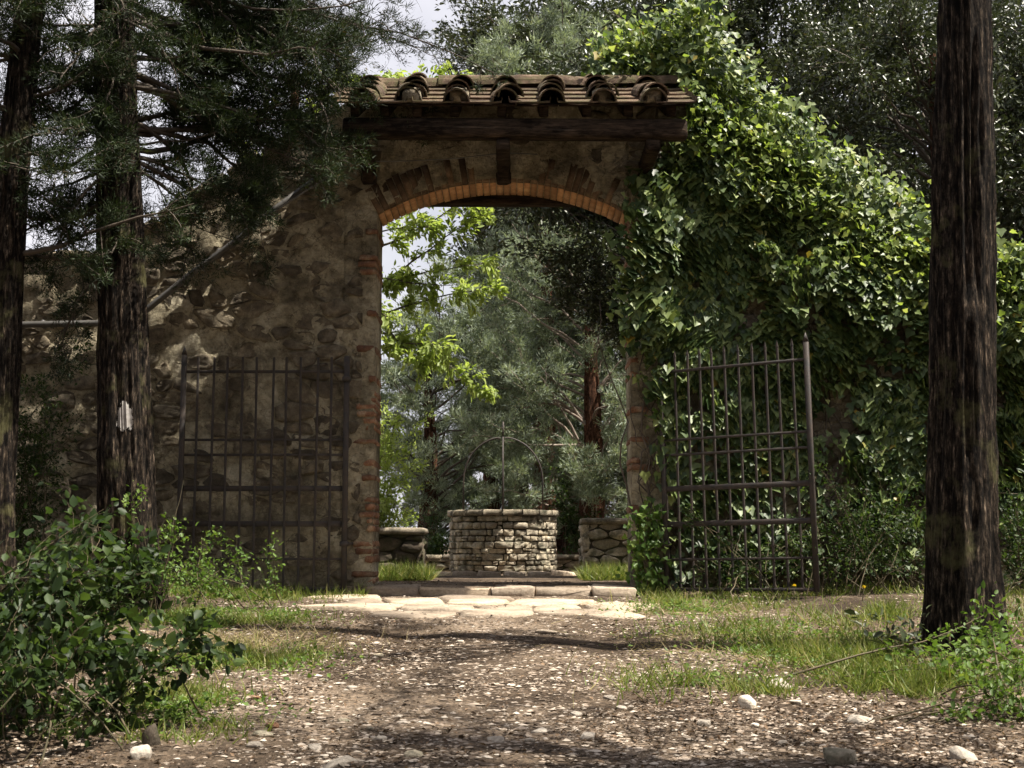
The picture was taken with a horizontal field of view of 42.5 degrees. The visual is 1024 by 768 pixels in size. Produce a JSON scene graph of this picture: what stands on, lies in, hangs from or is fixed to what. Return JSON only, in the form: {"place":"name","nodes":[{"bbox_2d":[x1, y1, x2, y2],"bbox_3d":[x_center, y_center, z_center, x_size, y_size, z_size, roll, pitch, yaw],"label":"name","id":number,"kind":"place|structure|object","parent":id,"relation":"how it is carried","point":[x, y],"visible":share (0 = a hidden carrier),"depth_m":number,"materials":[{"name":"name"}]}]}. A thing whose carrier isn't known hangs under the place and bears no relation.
{"place":"outdoors","nodes":[
{"label":"outdoors","id":0,"kind":"place"},
{"bbox_2d":[0,550,1023,767],"bbox_3d":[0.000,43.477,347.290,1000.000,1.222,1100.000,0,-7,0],"label":"ground","id":1,"kind":"structure","parent":0,"point":[565,643],"depth_m":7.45,"materials":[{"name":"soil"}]},
{"bbox_2d":[15,333,95,594],"bbox_3d":[-4.823,0.753,12.872,1.484,2.627,2.574,0,-7,0],"label":"shrub","id":2,"kind":"object","parent":1,"relation":"on","point":[39,463],"visible":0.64,"depth_m":12.76,"materials":[{"name":"green plant"}]},
{"bbox_2d":[0,574,145,765],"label":"bush","id":3,"kind":"object","parent":1,"relation":"on","point":[41,659],"visible":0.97,"depth_m":6.00,"materials":[{"name":"green plant"}]},
{"bbox_2d":[0,465,165,740],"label":"bush","id":4,"kind":"object","parent":1,"relation":"on","point":[30,618],"visible":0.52,"depth_m":6.73,"materials":[{"name":"green plant"}]},
{"bbox_2d":[0,495,171,653],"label":"bush","id":5,"kind":"object","parent":1,"relation":"on","point":[136,565],"visible":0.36,"depth_m":8.82,"materials":[{"name":"green plant"}]},
{"bbox_2d":[0,0,227,607],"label":"cypress tree","id":6,"kind":"object","parent":1,"relation":"on","point":[21,55],"visible":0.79,"depth_m":11.27,"materials":[{"name":"green plant"}]},
{"bbox_2d":[13,589,246,742],"bbox_3d":[-1.852,1.497,6.672,1.144,0.906,1.030,-5,-9,36],"label":"bush","id":7,"kind":"object","parent":1,"relation":"on","point":[192,630],"visible":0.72,"depth_m":6.56,"materials":[{"name":"green plant"}]},
{"bbox_2d":[130,744,151,759],"bbox_3d":[-1.652,1.651,5.860,0.098,0.093,0.084,2,-7,-18],"label":"rock","id":8,"kind":"object","parent":1,"relation":"on","point":[140,751],"visible":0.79,"depth_m":5.83,"materials":[{"name":"stone"}]},
{"bbox_2d":[142,723,160,745],"bbox_3d":[-1.681,1.648,6.135,0.088,0.133,0.089,0,-7,0],"label":"rock","id":9,"kind":"object","parent":1,"relation":"on","point":[152,734],"visible":0.66,"depth_m":6.10,"materials":[{"name":"stone"}]},
{"bbox_2d":[120,480,204,615],"bbox_3d":[-2.990,1.379,11.156,0.670,1.234,0.711,-4,-8,32],"label":"bramble","id":10,"kind":"object","parent":1,"relation":"on","point":[164,574],"visible":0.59,"depth_m":11.09,"materials":[{"name":"green plant"}]},
{"bbox_2d":[15,103,362,586],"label":"stone wall","id":11,"kind":"structure","parent":1,"relation":"on","point":[296,309],"depth_m":13.80,"materials":[{"name":"stone"}]},
{"bbox_2d":[22,177,315,328],"bbox_3d":[-4.714,-1.374,13.915,5.275,1.638,0.139,0,-7,0],"label":"drain pipe","id":12,"kind":"object","parent":11,"relation":"attached to","point":[165,294],"visible":0.64,"depth_m":13.81,"materials":[{"name":"grey metal"}]},
{"bbox_2d":[29,579,369,748],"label":"grass","id":13,"kind":"structure","parent":1,"relation":"on","point":[261,661],"depth_m":8.66,"materials":[{"name":"green plant"}]},
{"bbox_2d":[164,525,291,612],"bbox_3d":[-2.633,1.675,11.946,1.219,0.798,1.237,0,-7,0],"label":"bramble","id":14,"kind":"object","parent":1,"relation":"on","point":[204,572],"visible":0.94,"depth_m":11.88,"materials":[{"name":"green plant"}]},
{"bbox_2d":[246,741,263,746],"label":"rock","id":15,"kind":"object","parent":1,"relation":"on","point":[254,744],"visible":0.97,"depth_m":6.16,"materials":[{"name":"stone"}]},
{"bbox_2d":[250,695,261,698],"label":"rock","id":16,"kind":"object","parent":1,"relation":"on","point":[255,697],"visible":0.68,"depth_m":7.35,"materials":[{"name":"stone"}]},
{"bbox_2d":[0,0,513,613],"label":"cypress tree","id":17,"kind":"object","parent":1,"relation":"on","point":[204,102],"visible":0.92,"depth_m":11.85,"materials":[{"name":"green plant"}]},
{"bbox_2d":[251,730,273,736],"bbox_3d":[-1.231,1.707,6.394,0.161,0.041,0.143,3,-8,-22],"label":"rock","id":18,"kind":"object","parent":1,"relation":"on","point":[262,732],"visible":0.84,"depth_m":6.39,"materials":[{"name":"stone"}]},
{"bbox_2d":[266,722,278,728],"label":"rock","id":19,"kind":"object","parent":1,"relation":"on","point":[276,724],"visible":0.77,"depth_m":6.59,"materials":[{"name":"stone"}]},
{"bbox_2d":[308,743,321,749],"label":"rock","id":20,"kind":"object","parent":1,"relation":"on","point":[315,746],"visible":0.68,"depth_m":6.22,"materials":[{"name":"stone"}]},
{"bbox_2d":[322,755,357,767],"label":"rock","id":21,"kind":"object","parent":1,"relation":"on","point":[342,761],"visible":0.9,"depth_m":5.80,"materials":[{"name":"stone"}]},
{"bbox_2d":[337,718,349,721],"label":"rock","id":22,"kind":"object","parent":1,"relation":"on","point":[342,719],"visible":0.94,"depth_m":6.88,"materials":[{"name":"stone"}]},
{"bbox_2d":[347,685,356,688],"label":"rock","id":23,"kind":"object","parent":1,"relation":"on","point":[351,686],"visible":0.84,"depth_m":7.90,"materials":[{"name":"stone"}]},
{"bbox_2d":[245,60,508,404],"bbox_3d":[-1.941,-0.948,16.677,3.835,7.119,2.353,0,-7,0],"label":"broadleaf tree","id":24,"kind":"object","parent":1,"relation":"on","point":[400,280],"visible":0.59,"depth_m":16.47,"materials":[{"name":"green plant"}]},
{"bbox_2d":[373,653,383,656],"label":"rock","id":25,"kind":"object","parent":1,"relation":"on","point":[379,655],"visible":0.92,"depth_m":9.15,"materials":[{"name":"stone"}]},
{"bbox_2d":[371,735,386,741],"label":"rock","id":26,"kind":"object","parent":1,"relation":"on","point":[380,737],"visible":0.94,"depth_m":6.32,"materials":[{"name":"stone"}]},
{"bbox_2d":[378,527,428,568],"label":"wall","id":27,"kind":"structure","parent":1,"relation":"on","point":[400,544],"depth_m":16.27,"materials":[{"name":"stone"}]},
{"bbox_2d":[379,400,435,527],"bbox_3d":[-1.818,1.460,18.753,1.462,2.580,1.842,0,-7,0],"label":"bush","id":28,"kind":"object","parent":1,"relation":"on","point":[385,512],"visible":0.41,"depth_m":18.71,"materials":[{"name":"green plant"}]},
{"bbox_2d":[404,750,422,757],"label":"rock","id":29,"kind":"object","parent":1,"relation":"on","point":[413,753],"visible":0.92,"depth_m":5.89,"materials":[{"name":"stone"}]},
{"bbox_2d":[380,371,481,551],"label":"cypress tree","id":30,"kind":"object","parent":1,"relation":"on","point":[443,455],"visible":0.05,"depth_m":31.20,"materials":[{"name":"green plant"}]},
{"bbox_2d":[420,510,452,555],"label":"bush","id":31,"kind":"object","parent":1,"relation":"on","point":[439,543],"visible":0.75,"depth_m":21.72,"materials":[{"name":"green plant"}]},
{"bbox_2d":[385,275,562,527],"bbox_3d":[-0.686,0.667,26.961,3.880,6.313,3.559,3,-8,-23],"label":"cypress tree","id":32,"kind":"object","parent":1,"relation":"on","point":[493,479],"visible":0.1,"depth_m":26.99,"materials":[{"name":"green plant"}]},
{"bbox_2d":[380,255,569,554],"bbox_3d":[-1.069,0.630,24.058,4.349,6.191,2.994,0,-7,0],"label":"cypress tree","id":33,"kind":"object","parent":1,"relation":"on","point":[431,498],"visible":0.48,"depth_m":24.05,"materials":[{"name":"green plant"}]},
{"bbox_2d":[295,594,660,618],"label":"flagstone paving","id":34,"kind":"structure","parent":1,"relation":"on","point":[433,607],"depth_m":12.03,"materials":[{"name":"beige stone"}]},
{"bbox_2d":[487,736,504,742],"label":"rock","id":35,"kind":"object","parent":1,"relation":"on","point":[497,739],"visible":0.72,"depth_m":6.21,"materials":[{"name":"stone"}]},
{"bbox_2d":[366,584,636,596],"bbox_3d":[-0.110,2.152,13.475,2.725,0.206,0.576,0,-7,0],"label":"threshold step","id":36,"kind":"object","parent":1,"relation":"on","point":[602,590],"visible":0.49,"depth_m":13.23,"materials":[{"name":"beige stone"}]},
{"bbox_2d":[378,559,627,580],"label":"grass","id":37,"kind":"structure","parent":1,"relation":"on","point":[408,572],"depth_m":15.54,"materials":[{"name":"green plant"}]},
{"bbox_2d":[425,554,581,571],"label":"wall","id":38,"kind":"structure","parent":1,"relation":"on","point":[564,562],"depth_m":21.00,"materials":[{"name":"stone"}]},
{"bbox_2d":[433,570,577,575],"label":"well kerb","id":39,"kind":"structure","parent":1,"relation":"on","point":[510,573],"depth_m":18.04,"materials":[{"name":"grey stone"}]},
{"bbox_2d":[447,422,558,573],"bbox_3d":[-0.135,1.724,19.918,1.690,2.316,1.690,0,-7,0],"label":"stone well","id":40,"kind":"object","parent":39,"relation":"on","point":[513,540],"visible":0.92,"depth_m":19.17,"materials":[{"name":"stone"}]},
{"bbox_2d":[330,95,683,586],"bbox_3d":[-0.077,-0.384,14.248,3.713,5.380,0.895,0,-7,0],"label":"gateway","id":41,"kind":"object","parent":1,"relation":"on","point":[591,176],"visible":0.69,"depth_m":14.07,"materials":[{"name":"stone"}]},
{"bbox_2d":[175,346,352,591],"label":"iron gate","id":42,"kind":"structure","parent":41,"relation":"attached to","point":[315,488],"depth_m":13.52,"materials":[{"name":"black metal"}]},
{"bbox_2d":[333,72,696,184],"bbox_3d":[0.015,-2.776,14.124,3.650,1.395,2.240,0,-7,0],"label":"tiled canopy","id":43,"kind":"object","parent":41,"relation":"on","point":[416,90],"visible":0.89,"depth_m":13.20,"materials":[{"name":"ceramic"}]},
{"bbox_2d":[271,162,357,213],"bbox_3d":[-2.056,-2.074,13.909,1.012,0.606,0.058,0,-7,-3],"label":"wire","id":44,"kind":"object","parent":43,"relation":"attached to","point":[304,192],"visible":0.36,"depth_m":13.89,"materials":[{"name":"grey metal"}]},
{"bbox_2d":[657,332,819,592],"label":"iron gate","id":45,"kind":"structure","parent":41,"relation":"attached to","point":[743,486],"depth_m":13.10,"materials":[{"name":"grey metal"}]},
{"bbox_2d":[644,363,673,442],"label":"ivy","id":46,"kind":"object","parent":45,"relation":"attached to","point":[655,414],"visible":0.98,"depth_m":13.64,"materials":[{"name":"green plant"}]},
{"bbox_2d":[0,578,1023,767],"bbox_3d":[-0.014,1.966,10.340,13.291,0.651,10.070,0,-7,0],"label":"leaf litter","id":47,"kind":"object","parent":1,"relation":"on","point":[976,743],"visible":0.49,"depth_m":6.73,"materials":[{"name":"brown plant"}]},
{"bbox_2d":[2,577,1023,636],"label":"grass","id":48,"kind":"structure","parent":1,"relation":"on","point":[790,594],"depth_m":12.85,"materials":[{"name":"green plant"}]},
{"bbox_2d":[11,596,1023,736],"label":"weeds","id":49,"kind":"object","parent":1,"relation":"on","point":[168,706],"visible":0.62,"depth_m":8.69,"materials":[{"name":"green plant"}]},
{"bbox_2d":[423,0,629,554],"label":"holm oak","id":50,"kind":"object","parent":1,"relation":"on","point":[465,38],"visible":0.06,"depth_m":30.36,"materials":[{"name":"green plant"}]},
{"bbox_2d":[524,738,535,741],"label":"rock","id":51,"kind":"object","parent":1,"relation":"on","point":[529,740],"visible":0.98,"depth_m":6.20,"materials":[{"name":"stone"}]},
{"bbox_2d":[439,221,624,529],"bbox_3d":[0.414,0.133,29.021,4.100,7.923,5.488,3,-8,-24],"label":"cypress tree","id":52,"kind":"object","parent":1,"relation":"on","point":[578,388],"visible":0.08,"depth_m":28.36,"materials":[{"name":"green plant"}]},
{"bbox_2d":[444,0,620,553],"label":"cypress tree","id":53,"kind":"object","parent":1,"relation":"on","point":[502,56],"visible":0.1,"depth_m":26.12,"materials":[{"name":"green plant"}]},
{"bbox_2d":[442,211,626,554],"bbox_3d":[1.091,-0.034,22.369,4.573,6.603,3.416,0,-7,0],"label":"tree","id":54,"kind":"object","parent":1,"relation":"on","point":[523,371],"visible":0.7,"depth_m":22.19,"materials":[{"name":"green plant"}]},
{"bbox_2d":[531,727,546,733],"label":"rock","id":55,"kind":"object","parent":1,"relation":"on","point":[541,730],"visible":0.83,"depth_m":6.40,"materials":[{"name":"stone"}]},
{"bbox_2d":[535,629,556,633],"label":"rock","id":56,"kind":"object","parent":1,"relation":"on","point":[542,631],"visible":0.92,"depth_m":10.31,"materials":[{"name":"beige stone"}]},
{"bbox_2d":[501,254,619,553],"bbox_3d":[1.765,-0.467,33.383,5.472,10.274,4.160,0,-7,1],"label":"holm oak","id":57,"kind":"object","parent":1,"relation":"on","point":[618,359],"visible":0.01,"depth_m":32.68,"materials":[{"name":"green plant"}]},
{"bbox_2d":[105,594,1022,702],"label":"dry grass","id":58,"kind":"structure","parent":1,"relation":"on","point":[332,638],"depth_m":9.71,"materials":[{"name":"plant"}]},
{"bbox_2d":[501,276,626,517],"bbox_3d":[2.890,-0.070,29.362,4.745,8.418,5.174,-4,-8,32],"label":"cypress tree","id":59,"kind":"object","parent":1,"relation":"on","point":[581,426],"visible":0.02,"depth_m":28.48,"materials":[{"name":"green plant"}]},
{"bbox_2d":[536,456,605,554],"bbox_3d":[0.970,2.134,21.675,1.157,1.948,0.988,0,-7,0],"label":"bush","id":60,"kind":"object","parent":1,"relation":"on","point":[571,533],"visible":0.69,"depth_m":21.68,"materials":[{"name":"green plant"}]},
{"bbox_2d":[570,711,581,715],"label":"rock","id":61,"kind":"object","parent":1,"relation":"on","point":[574,713],"visible":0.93,"depth_m":6.87,"materials":[{"name":"stone"}]},
{"bbox_2d":[580,732,594,740],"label":"rock","id":62,"kind":"object","parent":1,"relation":"on","point":[588,735],"visible":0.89,"depth_m":6.28,"materials":[{"name":"stone"}]},
{"bbox_2d":[566,273,626,517],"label":"cypress tree","id":63,"kind":"object","parent":1,"relation":"on","point":[615,472],"visible":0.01,"depth_m":24.38,"materials":[{"name":"green plant"}]},
{"bbox_2d":[452,18,749,368],"bbox_3d":[1.347,-1.072,17.474,4.574,7.532,2.790,0,-7,0],"label":"holm oak","id":64,"kind":"object","parent":1,"relation":"on","point":[570,217],"visible":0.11,"depth_m":17.18,"materials":[{"name":"green plant"}]},
{"bbox_2d":[578,518,627,568],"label":"wall","id":65,"kind":"structure","parent":1,"relation":"on","point":[600,539],"depth_m":17.08,"materials":[{"name":"stone"}]},
{"bbox_2d":[603,695,615,699],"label":"rock","id":66,"kind":"object","parent":1,"relation":"on","point":[611,697],"visible":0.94,"depth_m":7.46,"materials":[{"name":"stone"}]},
{"bbox_2d":[616,705,626,709],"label":"rock","id":67,"kind":"object","parent":1,"relation":"on","point":[620,706],"visible":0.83,"depth_m":7.21,"materials":[{"name":"stone"}]},
{"bbox_2d":[481,0,806,299],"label":"holm oak","id":68,"kind":"object","parent":1,"relation":"on","point":[612,5],"visible":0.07,"depth_m":28.61,"materials":[{"name":"green plant"}]},
{"bbox_2d":[615,493,677,594],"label":"ivy","id":69,"kind":"object","parent":1,"relation":"on","point":[645,534],"visible":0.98,"depth_m":13.38,"materials":[{"name":"green plant"}]},
{"bbox_2d":[698,719,710,725],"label":"rock","id":70,"kind":"object","parent":1,"relation":"on","point":[701,722],"visible":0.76,"depth_m":6.68,"materials":[{"name":"stone"}]},
{"bbox_2d":[660,495,825,601],"bbox_3d":[2.289,1.564,13.385,2.088,1.323,1.466,7,-10,-43],"label":"bush","id":71,"kind":"object","parent":1,"relation":"on","point":[751,564],"visible":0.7,"depth_m":13.16,"materials":[{"name":"green plant"}]},
{"bbox_2d":[738,695,755,708],"bbox_3d":[1.261,1.731,7.101,0.115,0.108,0.083,-2,-7,17],"label":"rock","id":72,"kind":"object","parent":1,"relation":"on","point":[748,701],"visible":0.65,"depth_m":7.08,"materials":[{"name":"stone"}]},
{"bbox_2d":[750,723,758,727],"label":"rock","id":73,"kind":"object","parent":1,"relation":"on","point":[755,725],"visible":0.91,"depth_m":6.56,"materials":[{"name":"stone"}]},
{"bbox_2d":[764,678,790,690],"bbox_3d":[1.557,1.793,7.710,0.159,0.138,0.102,4,-8,-27],"label":"rock","id":74,"kind":"object","parent":1,"relation":"on","point":[781,679],"visible":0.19,"depth_m":7.71,"materials":[{"name":"stone"}]},
{"bbox_2d":[777,740,788,744],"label":"rock","id":75,"kind":"object","parent":1,"relation":"on","point":[780,742],"visible":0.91,"depth_m":6.16,"materials":[{"name":"stone"}]},
{"bbox_2d":[663,0,911,143],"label":"holm oak","id":76,"kind":"object","parent":1,"relation":"on","point":[784,36],"visible":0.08,"depth_m":29.66,"materials":[{"name":"green plant"}]},
{"bbox_2d":[566,582,1021,710],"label":"grass","id":77,"kind":"structure","parent":1,"relation":"on","point":[926,680],"depth_m":8.40,"materials":[{"name":"green plant"}]},
{"bbox_2d":[788,699,801,703],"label":"rock","id":78,"kind":"object","parent":1,"relation":"on","point":[795,701],"visible":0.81,"depth_m":7.20,"materials":[{"name":"stone"}]},
{"bbox_2d":[818,730,828,734],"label":"rock","id":79,"kind":"object","parent":1,"relation":"on","point":[824,732],"visible":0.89,"depth_m":6.37,"materials":[{"name":"stone"}]},
{"bbox_2d":[823,747,857,764],"bbox_3d":[1.441,1.657,5.801,0.152,0.100,0.147,-5,-8,35],"label":"rock","id":80,"kind":"object","parent":1,"relation":"on","point":[837,756],"visible":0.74,"depth_m":5.75,"materials":[{"name":"stone"}]},
{"bbox_2d":[768,438,925,595],"bbox_3d":[3.520,1.325,13.121,1.958,1.586,1.498,0,-7,0],"label":"bush","id":81,"kind":"object","parent":1,"relation":"on","point":[883,536],"visible":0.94,"depth_m":12.86,"materials":[{"name":"green plant"}]},
{"bbox_2d":[677,105,1023,586],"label":"stone wall","id":82,"kind":"structure","parent":1,"relation":"on","point":[753,310],"depth_m":13.71,"materials":[{"name":"stone"}]},
{"bbox_2d":[581,0,1023,591],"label":"ivy","id":83,"kind":"object","parent":82,"relation":"attached to","point":[687,212],"visible":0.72,"depth_m":13.68,"materials":[{"name":"green plant"}]},
{"bbox_2d":[845,714,881,723],"bbox_3d":[1.782,1.705,6.668,0.205,0.054,0.099,-4,-8,30],"label":"rock","id":84,"kind":"object","parent":1,"relation":"on","point":[853,718],"visible":0.69,"depth_m":6.67,"materials":[{"name":"stone"}]},
{"bbox_2d":[738,0,1023,190],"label":"holm oak","id":85,"kind":"object","parent":1,"relation":"on","point":[820,9],"visible":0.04,"depth_m":28.46,"materials":[{"name":"green plant"}]},
{"bbox_2d":[829,601,938,663],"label":"sapling","id":86,"kind":"object","parent":1,"relation":"on","point":[902,639],"visible":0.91,"depth_m":8.37,"materials":[{"name":"green plant"}]},
{"bbox_2d":[751,0,1023,247],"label":"holm oak","id":87,"kind":"object","parent":1,"relation":"on","point":[865,63],"visible":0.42,"depth_m":18.12,"materials":[{"name":"green plant"}]},
{"bbox_2d":[782,580,1023,690],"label":"weeds","id":88,"kind":"object","parent":1,"relation":"on","point":[995,639],"visible":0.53,"depth_m":8.07,"materials":[{"name":"green plant"}]},
{"bbox_2d":[840,0,1023,240],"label":"holm oak","id":89,"kind":"object","parent":1,"relation":"on","point":[921,121],"visible":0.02,"depth_m":21.51,"materials":[{"name":"green plant"}]},
{"bbox_2d":[872,0,1023,243],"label":"holm oak","id":90,"kind":"object","parent":1,"relation":"on","point":[1014,131],"visible":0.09,"depth_m":18.46,"materials":[{"name":"green plant"}]},
{"bbox_2d":[878,622,1023,727],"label":"weeds","id":91,"kind":"object","parent":1,"relation":"on","point":[997,693],"visible":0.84,"depth_m":6.71,"materials":[{"name":"green plant"}]},
{"bbox_2d":[949,746,978,764],"bbox_3d":[1.997,1.655,5.824,0.090,0.105,0.142,6,-9,-41],"label":"rock","id":92,"kind":"object","parent":1,"relation":"on","point":[958,752],"visible":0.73,"depth_m":5.80,"materials":[{"name":"stone"}]},
{"bbox_2d":[917,0,1012,657],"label":"cypress tree","id":93,"kind":"object","parent":1,"relation":"on","point":[962,553],"visible":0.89,"depth_m":9.09,"materials":[{"name":"brown plant"}]},
{"bbox_2d":[998,481,1023,594],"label":"bush","id":94,"kind":"object","parent":1,"relation":"on","point":[1010,560],"visible":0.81,"depth_m":12.65,"materials":[{"name":"green plant"}]},
{"bbox_2d":[0,0,1023,543],"label":"sky","id":95,"kind":"structure","parent":0,"point":[427,9],"materials":[{"name":"white"}]}
]}

